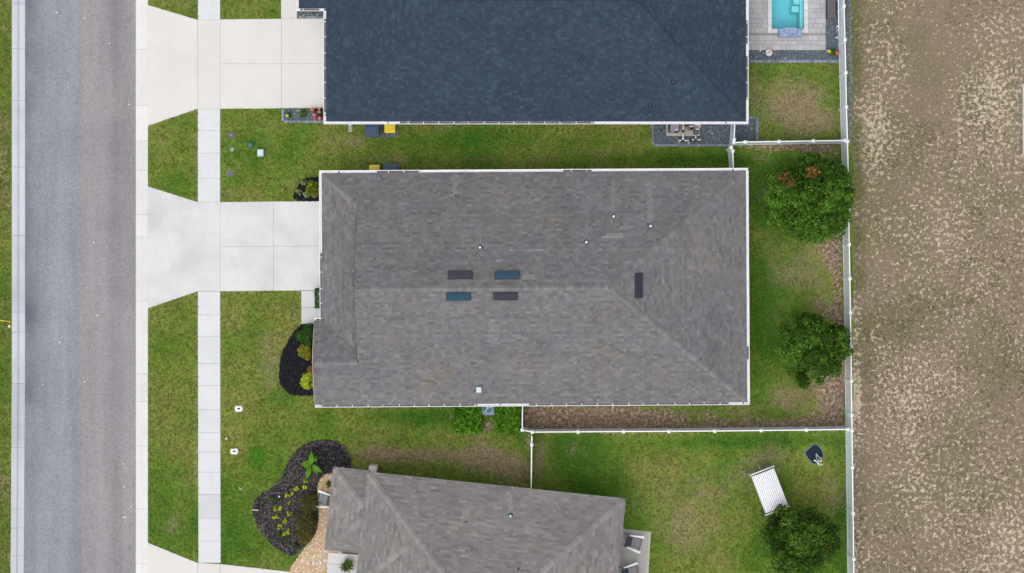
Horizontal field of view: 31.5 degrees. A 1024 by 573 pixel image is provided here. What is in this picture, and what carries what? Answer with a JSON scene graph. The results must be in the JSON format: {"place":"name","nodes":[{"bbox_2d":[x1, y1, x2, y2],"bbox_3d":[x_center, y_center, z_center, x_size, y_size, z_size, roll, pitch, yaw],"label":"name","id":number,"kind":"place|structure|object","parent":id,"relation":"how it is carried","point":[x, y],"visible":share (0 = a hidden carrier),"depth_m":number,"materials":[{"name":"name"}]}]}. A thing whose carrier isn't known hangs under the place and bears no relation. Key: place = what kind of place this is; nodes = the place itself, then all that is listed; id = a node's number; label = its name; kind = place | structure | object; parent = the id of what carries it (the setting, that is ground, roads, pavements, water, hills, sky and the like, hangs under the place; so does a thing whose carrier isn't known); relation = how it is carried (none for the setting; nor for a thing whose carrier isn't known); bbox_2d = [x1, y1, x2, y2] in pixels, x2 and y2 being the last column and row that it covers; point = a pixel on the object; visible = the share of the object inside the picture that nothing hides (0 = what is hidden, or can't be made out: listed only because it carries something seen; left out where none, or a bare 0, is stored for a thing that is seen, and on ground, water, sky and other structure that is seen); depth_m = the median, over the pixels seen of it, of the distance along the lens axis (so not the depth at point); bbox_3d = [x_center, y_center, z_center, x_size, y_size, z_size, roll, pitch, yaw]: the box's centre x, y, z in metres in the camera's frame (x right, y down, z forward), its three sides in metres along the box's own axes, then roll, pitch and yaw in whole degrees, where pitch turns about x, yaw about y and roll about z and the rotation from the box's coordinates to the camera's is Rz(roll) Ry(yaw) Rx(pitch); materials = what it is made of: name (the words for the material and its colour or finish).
{"place":"outdoors","nodes":[
{"label":"outdoors","id":0,"kind":"place"},
{"bbox_2d":[0,0,11,572],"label":"verge","id":1,"kind":"structure","parent":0,"point":[9,248],"depth_m":100.00,"materials":[{"name":"green plant"}]},
{"bbox_2d":[79,0,139,572],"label":"road","id":2,"kind":"structure","parent":0,"point":[108,214],"depth_m":100.10,"materials":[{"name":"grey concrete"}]},
{"bbox_2d":[11,0,24,572],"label":"kerb","id":3,"kind":"structure","parent":2,"relation":"on","point":[18,289],"depth_m":100.04,"materials":[{"name":"grey concrete"}]},
{"bbox_2d":[22,0,80,572],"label":"road lane","id":4,"kind":"structure","parent":2,"relation":"on","point":[52,495],"depth_m":100.10,"materials":[{"name":"grey asphalt"}]},
{"bbox_2d":[136,0,147,572],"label":"kerb","id":5,"kind":"structure","parent":2,"relation":"on","point":[142,284],"depth_m":100.06,"materials":[{"name":"concrete"}]},
{"bbox_2d":[198,0,220,562],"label":"sidewalk","id":6,"kind":"structure","parent":0,"point":[209,501],"depth_m":99.97,"materials":[{"name":"concrete"}]},
{"bbox_2d":[148,543,290,572],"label":"driveway","id":7,"kind":"structure","parent":0,"point":[160,560],"depth_m":99.96,"materials":[{"name":"beige concrete"}]},
{"bbox_2d":[148,187,319,307],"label":"driveway","id":8,"kind":"structure","parent":0,"point":[194,246],"depth_m":99.96,"materials":[{"name":"concrete"}]},
{"bbox_2d":[148,0,322,125],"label":"driveway","id":9,"kind":"structure","parent":0,"point":[193,64],"depth_m":99.96,"materials":[{"name":"beige concrete"}]},
{"bbox_2d":[327,552,357,572],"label":"front walk","id":10,"kind":"structure","parent":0,"point":[335,561],"depth_m":99.90,"materials":[{"name":"concrete"}]},
{"bbox_2d":[339,558,354,572],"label":"palm plant","id":11,"kind":"object","parent":10,"relation":"on","point":[346,566],"visible":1,"depth_m":99.33,"materials":[{"name":"green plant"}]},
{"bbox_2d":[0,0,852,572],"bbox_3d":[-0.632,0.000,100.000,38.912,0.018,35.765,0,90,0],"label":"lawn","id":12,"kind":"structure","parent":0,"point":[830,392],"depth_m":100.00,"materials":[{"name":"green plant"}]},
{"bbox_2d":[226,170,233,175],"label":"meter box","id":13,"kind":"object","parent":12,"relation":"on","point":[229,172],"visible":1,"depth_m":99.95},
{"bbox_2d":[228,132,234,137],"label":"meter box","id":14,"kind":"object","parent":12,"relation":"on","point":[231,134],"visible":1,"depth_m":99.96,"materials":[{"name":"grey plastic"}]},
{"bbox_2d":[230,448,237,453],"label":"utility cover","id":15,"kind":"object","parent":12,"relation":"on","point":[233,451],"visible":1,"depth_m":99.93,"materials":[{"name":"white plastic"}]},
{"bbox_2d":[235,406,242,411],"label":"utility cover","id":16,"kind":"object","parent":12,"relation":"on","point":[238,408],"visible":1,"depth_m":99.93,"materials":[{"name":"white plastic"}]},
{"bbox_2d":[247,141,253,147],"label":"irrigation cap","id":17,"kind":"object","parent":12,"relation":"on","point":[250,144],"visible":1,"depth_m":99.83,"materials":[{"name":"green plastic"}]},
{"bbox_2d":[251,446,263,465],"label":"sod patch","id":18,"kind":"object","parent":12,"relation":"on","point":[256,453],"visible":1,"depth_m":99.98,"materials":[{"name":"green plant"}]},
{"bbox_2d":[257,149,264,156],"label":"utility pedestal","id":19,"kind":"object","parent":12,"relation":"on","point":[260,152],"visible":1,"depth_m":99.64,"materials":[{"name":"white plastic"}]},
{"bbox_2d":[279,323,313,395],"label":"mulch bed","id":20,"kind":"object","parent":12,"relation":"on","point":[293,365],"visible":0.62,"depth_m":99.92,"materials":[{"name":"black wood"}]},
{"bbox_2d":[294,323,312,345],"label":"round shrub","id":21,"kind":"object","parent":20,"relation":"on","point":[305,335],"visible":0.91,"depth_m":99.27,"materials":[{"name":"green plant"}]},
{"bbox_2d":[297,343,310,359],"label":"croton shrub","id":22,"kind":"object","parent":20,"relation":"on","point":[304,351],"visible":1,"depth_m":99.49,"materials":[{"name":"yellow plant"}]},
{"bbox_2d":[299,371,312,389],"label":"croton shrub","id":23,"kind":"object","parent":20,"relation":"on","point":[307,379],"visible":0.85,"depth_m":99.38,"materials":[{"name":"yellow plant"}]},
{"bbox_2d":[252,440,350,555],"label":"mulch bed","id":24,"kind":"object","parent":12,"relation":"on","point":[330,455],"visible":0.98,"depth_m":99.91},
{"bbox_2d":[290,509,317,531],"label":"ornamental grass","id":25,"kind":"object","parent":24,"relation":"on","point":[302,520],"depth_m":99.19,"materials":[{"name":"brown plant"}]},
{"bbox_2d":[295,528,314,544],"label":"ornamental grass","id":26,"kind":"object","parent":24,"relation":"on","point":[305,537],"depth_m":99.34,"materials":[{"name":"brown plant"}]},
{"bbox_2d":[296,491,321,514],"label":"ornamental grass","id":27,"kind":"object","parent":24,"relation":"on","point":[308,502],"depth_m":99.21,"materials":[{"name":"brown plant"}]},
{"bbox_2d":[301,451,322,478],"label":"elephant ear plant","id":28,"kind":"object","parent":24,"relation":"on","point":[307,464],"visible":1,"depth_m":99.25,"materials":[{"name":"green plant"}]},
{"bbox_2d":[282,109,323,122],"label":"edging","id":29,"kind":"object","parent":12,"relation":"on","point":[303,121],"visible":0.93,"depth_m":99.92,"materials":[{"name":"grey concrete"}]},
{"bbox_2d":[284,109,322,119],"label":"gravel bed","id":30,"kind":"object","parent":12,"relation":"on","point":[294,113],"visible":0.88,"depth_m":99.97,"materials":[{"name":"grey gravel"}]},
{"bbox_2d":[299,109,306,117],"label":"round shrub","id":31,"kind":"object","parent":30,"relation":"on","point":[302,112],"visible":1,"depth_m":99.64,"materials":[{"name":"green plant"}]},
{"bbox_2d":[310,107,322,119],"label":"flowering plant","id":32,"kind":"object","parent":30,"relation":"on","point":[320,114],"visible":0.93,"depth_m":99.45,"materials":[{"name":"pink plant"}]},
{"bbox_2d":[293,177,318,201],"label":"mulch bed","id":33,"kind":"object","parent":12,"relation":"on","point":[297,197],"visible":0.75,"depth_m":99.92,"materials":[{"name":"black wood"}]},
{"bbox_2d":[305,180,318,197],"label":"croton shrub","id":34,"kind":"object","parent":33,"relation":"on","point":[312,188],"visible":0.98,"depth_m":99.39,"materials":[{"name":"green plant"}]},
{"bbox_2d":[301,291,319,323],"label":"front walk","id":35,"kind":"structure","parent":12,"relation":"on","point":[309,312],"depth_m":99.97,"materials":[{"name":"concrete"}]},
{"bbox_2d":[298,11,322,15],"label":"gravel bed","id":36,"kind":"object","parent":12,"relation":"on","point":[307,13],"visible":0.56,"depth_m":99.97,"materials":[{"name":"grey gravel"}]},
{"bbox_2d":[299,16,322,17],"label":"edging","id":37,"kind":"object","parent":12,"relation":"on","point":[310,16],"visible":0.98,"depth_m":99.92,"materials":[{"name":"grey concrete"}]},
{"bbox_2d":[290,473,342,572],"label":"gravel bed","id":38,"kind":"object","parent":12,"relation":"on","point":[312,557],"visible":0.53,"depth_m":99.95,"materials":[{"name":"beige gravel"}]},
{"bbox_2d":[316,490,329,507],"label":"lounge chair","id":39,"kind":"object","parent":38,"relation":"on","point":[323,499],"visible":0.61,"depth_m":99.51,"materials":[{"name":"fabric"}]},
{"bbox_2d":[314,288,319,308],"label":"hedge","id":40,"kind":"object","parent":12,"relation":"on","point":[316,292],"visible":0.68,"depth_m":99.22,"materials":[{"name":"green plant"}]},
{"bbox_2d":[369,464,377,471],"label":"meter cabinet","id":41,"kind":"object","parent":12,"relation":"on","point":[373,467],"visible":0.75,"depth_m":98.73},
{"bbox_2d":[369,165,379,169],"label":"wheeled bin","id":42,"kind":"object","parent":12,"relation":"on","point":[374,167],"visible":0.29,"depth_m":99.04,"materials":[{"name":"plastic"}]},
{"bbox_2d":[364,124,397,137],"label":"paver pad","id":43,"kind":"object","parent":12,"relation":"on","point":[381,132],"visible":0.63,"depth_m":99.97,"materials":[{"name":"grey concrete"}]},
{"bbox_2d":[365,124,378,136],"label":"wheeled bin","id":44,"kind":"object","parent":43,"relation":"on","point":[371,130],"visible":0.84,"depth_m":98.94,"materials":[{"name":"plastic"}]},
{"bbox_2d":[384,124,395,132],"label":"wheeled bin","id":45,"kind":"object","parent":43,"relation":"on","point":[389,128],"visible":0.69,"depth_m":99.03,"materials":[{"name":"plastic"}]},
{"bbox_2d":[452,406,482,434],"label":"hedge","id":46,"kind":"object","parent":12,"relation":"on","point":[463,420],"visible":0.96,"depth_m":99.03,"materials":[{"name":"green plant"}]},
{"bbox_2d":[324,467,625,572],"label":"house","id":47,"kind":"structure","parent":12,"relation":"on","point":[377,522],"depth_m":96.28,"materials":[{"name":"grey"}]},
{"bbox_2d":[482,406,494,414],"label":"air conditioner","id":48,"kind":"object","parent":12,"relation":"on","point":[487,410],"visible":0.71,"depth_m":99.18,"materials":[{"name":"grey metal"}]},
{"bbox_2d":[494,406,521,434],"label":"hedge","id":49,"kind":"object","parent":12,"relation":"on","point":[506,420],"visible":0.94,"depth_m":99.04,"materials":[{"name":"green plant"}]},
{"bbox_2d":[296,0,748,123],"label":"house","id":50,"kind":"structure","parent":12,"relation":"on","point":[535,61],"depth_m":96.27,"materials":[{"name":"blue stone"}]},
{"bbox_2d":[312,168,749,406],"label":"house","id":51,"kind":"structure","parent":12,"relation":"on","point":[537,287],"depth_m":96.29,"materials":[{"name":"grey"}]},
{"bbox_2d":[530,434,532,487],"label":"fence","id":52,"kind":"object","parent":12,"relation":"on","point":[531,443],"visible":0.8,"depth_m":98.17,"materials":[{"name":"white plastic"}]},
{"bbox_2d":[520,406,849,433],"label":"fence","id":53,"kind":"object","parent":12,"relation":"on","point":[669,430],"visible":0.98,"depth_m":98.79,"materials":[{"name":"white plastic"}]},
{"bbox_2d":[654,119,755,143],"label":"gravel bed","id":54,"kind":"object","parent":12,"relation":"on","point":[714,133],"visible":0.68,"depth_m":99.97,"materials":[{"name":"grey gravel"}]},
{"bbox_2d":[666,124,699,135],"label":"equipment pad","id":55,"kind":"object","parent":54,"relation":"on","point":[687,133],"visible":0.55,"depth_m":99.89,"materials":[{"name":"beige concrete"}]},
{"bbox_2d":[668,124,679,132],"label":"pool heater","id":56,"kind":"object","parent":55,"relation":"on","point":[673,128],"visible":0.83,"depth_m":99.07,"materials":[{"name":"grey metal"}]},
{"bbox_2d":[678,124,700,142],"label":"pool pump","id":57,"kind":"object","parent":55,"relation":"on","point":[695,131],"visible":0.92,"depth_m":99.52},
{"bbox_2d":[729,124,735,142],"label":"fence","id":58,"kind":"object","parent":54,"relation":"on","point":[732,132],"visible":0.8,"depth_m":98.92,"materials":[{"name":"white plastic"}]},
{"bbox_2d":[651,116,758,146],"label":"edging","id":59,"kind":"object","parent":12,"relation":"on","point":[694,145],"visible":0.92,"depth_m":99.92,"materials":[{"name":"grey concrete"}]},
{"bbox_2d":[726,145,734,167],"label":"fence","id":60,"kind":"object","parent":12,"relation":"on","point":[730,150],"visible":0.78,"depth_m":98.73,"materials":[{"name":"white plastic"}]},
{"bbox_2d":[745,462,789,515],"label":"garden swing","id":61,"kind":"object","parent":12,"relation":"on","point":[769,490],"visible":0.99,"depth_m":98.19,"materials":[{"name":"fabric"}]},
{"bbox_2d":[729,139,846,145],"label":"fence","id":62,"kind":"object","parent":12,"relation":"on","point":[807,142],"visible":0.99,"depth_m":98.73,"materials":[{"name":"white plastic"}]},
{"bbox_2d":[778,28,801,36],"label":"water feature","id":63,"kind":"object","parent":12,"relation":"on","point":[790,32],"visible":1,"depth_m":99.51,"materials":[{"name":"liquid"}]},
{"bbox_2d":[749,0,838,59],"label":"gravel bed","id":64,"kind":"object","parent":12,"relation":"on","point":[832,41],"visible":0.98,"depth_m":99.97,"materials":[{"name":"grey gravel"}]},
{"bbox_2d":[766,49,771,55],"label":"garden globe","id":65,"kind":"object","parent":64,"relation":"on","point":[768,52],"visible":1,"depth_m":99.71,"materials":[{"name":"white ceramic"}]},
{"bbox_2d":[827,0,835,18],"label":"deck bench","id":66,"kind":"object","parent":64,"relation":"on","point":[831,9],"visible":1,"depth_m":99.53,"materials":[{"name":"brown wood"}]},
{"bbox_2d":[827,48,839,56],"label":"flowering plant","id":67,"kind":"object","parent":64,"relation":"on","point":[832,52],"visible":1,"depth_m":99.57,"materials":[{"name":"green plant"}]},
{"bbox_2d":[835,0,838,31],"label":"rail pole","id":68,"kind":"object","parent":64,"relation":"on","point":[838,15],"visible":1,"depth_m":99.08,"materials":[{"name":"white metal"}]},
{"bbox_2d":[749,60,838,62],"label":"edging","id":69,"kind":"object","parent":12,"relation":"on","point":[793,61],"visible":1,"depth_m":99.92,"materials":[{"name":"grey concrete"}]},
{"bbox_2d":[759,503,841,572],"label":"tree","id":70,"kind":"object","parent":12,"relation":"on","point":[811,552],"visible":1,"depth_m":96.65,"materials":[{"name":"green plant"}]},
{"bbox_2d":[763,152,854,243],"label":"tree","id":71,"kind":"object","parent":12,"relation":"on","point":[805,185],"visible":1,"depth_m":96.24,"materials":[{"name":"green plant"}]},
{"bbox_2d":[774,311,853,389],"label":"tree","id":72,"kind":"object","parent":12,"relation":"on","point":[810,331],"visible":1,"depth_m":96.86,"materials":[{"name":"green plant"}]},
{"bbox_2d":[804,444,823,464],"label":"ground mat","id":73,"kind":"object","parent":12,"relation":"on","point":[811,451],"visible":1,"depth_m":99.95,"materials":[{"name":"fabric"}]},
{"bbox_2d":[814,453,822,465],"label":"metal frame","id":74,"kind":"object","parent":73,"relation":"on","point":[820,458],"visible":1,"depth_m":99.77,"materials":[{"name":"silver metal"}]},
{"bbox_2d":[837,0,854,572],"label":"fence","id":75,"kind":"object","parent":12,"relation":"on","point":[846,244],"visible":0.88,"depth_m":98.91,"materials":[{"name":"white plastic"}]},
{"bbox_2d":[845,0,852,144],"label":"fence","id":76,"kind":"object","parent":12,"relation":"on","point":[849,18],"visible":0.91,"depth_m":99.98,"materials":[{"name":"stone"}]},
{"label":"paver pad","id":77,"kind":"object","parent":12,"relation":"on","visible":0},
{"bbox_2d":[383,164,397,169],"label":"wheeled bin","id":78,"kind":"object","parent":77,"relation":"on","point":[390,166],"visible":0.3,"depth_m":98.99,"materials":[{"name":"plastic"}]},
{"bbox_2d":[618,529,650,572],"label":"patio","id":79,"kind":"structure","parent":0,"point":[628,557],"depth_m":99.95,"materials":[{"name":"concrete"}]},
{"bbox_2d":[619,562,637,572],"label":"lounge chair","id":80,"kind":"object","parent":79,"relation":"on","point":[630,569],"visible":0.97,"depth_m":99.50,"materials":[{"name":"plastic"}]},
{"bbox_2d":[622,533,644,553],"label":"lounge chair","id":81,"kind":"object","parent":79,"relation":"on","point":[632,541],"visible":1,"depth_m":99.42,"materials":[{"name":"fabric"}]},
{"bbox_2d":[749,0,825,49],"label":"patio","id":82,"kind":"structure","parent":0,"point":[762,38],"depth_m":99.96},
{"bbox_2d":[768,0,807,32],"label":"swimming pool","id":83,"kind":"structure","parent":82,"relation":"in","point":[782,14],"depth_m":101.25,"materials":[{"name":"liquid"}]},
{"bbox_2d":[852,0,1023,572],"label":"field","id":84,"kind":"structure","parent":0,"point":[941,232],"depth_m":100.00,"materials":[{"name":"brown plant"}]},
{"bbox_2d":[1022,84,1023,155],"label":"fence","id":85,"kind":"object","parent":84,"relation":"on","point":[1023,119],"visible":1,"depth_m":99.83,"materials":[{"name":"white plastic"}]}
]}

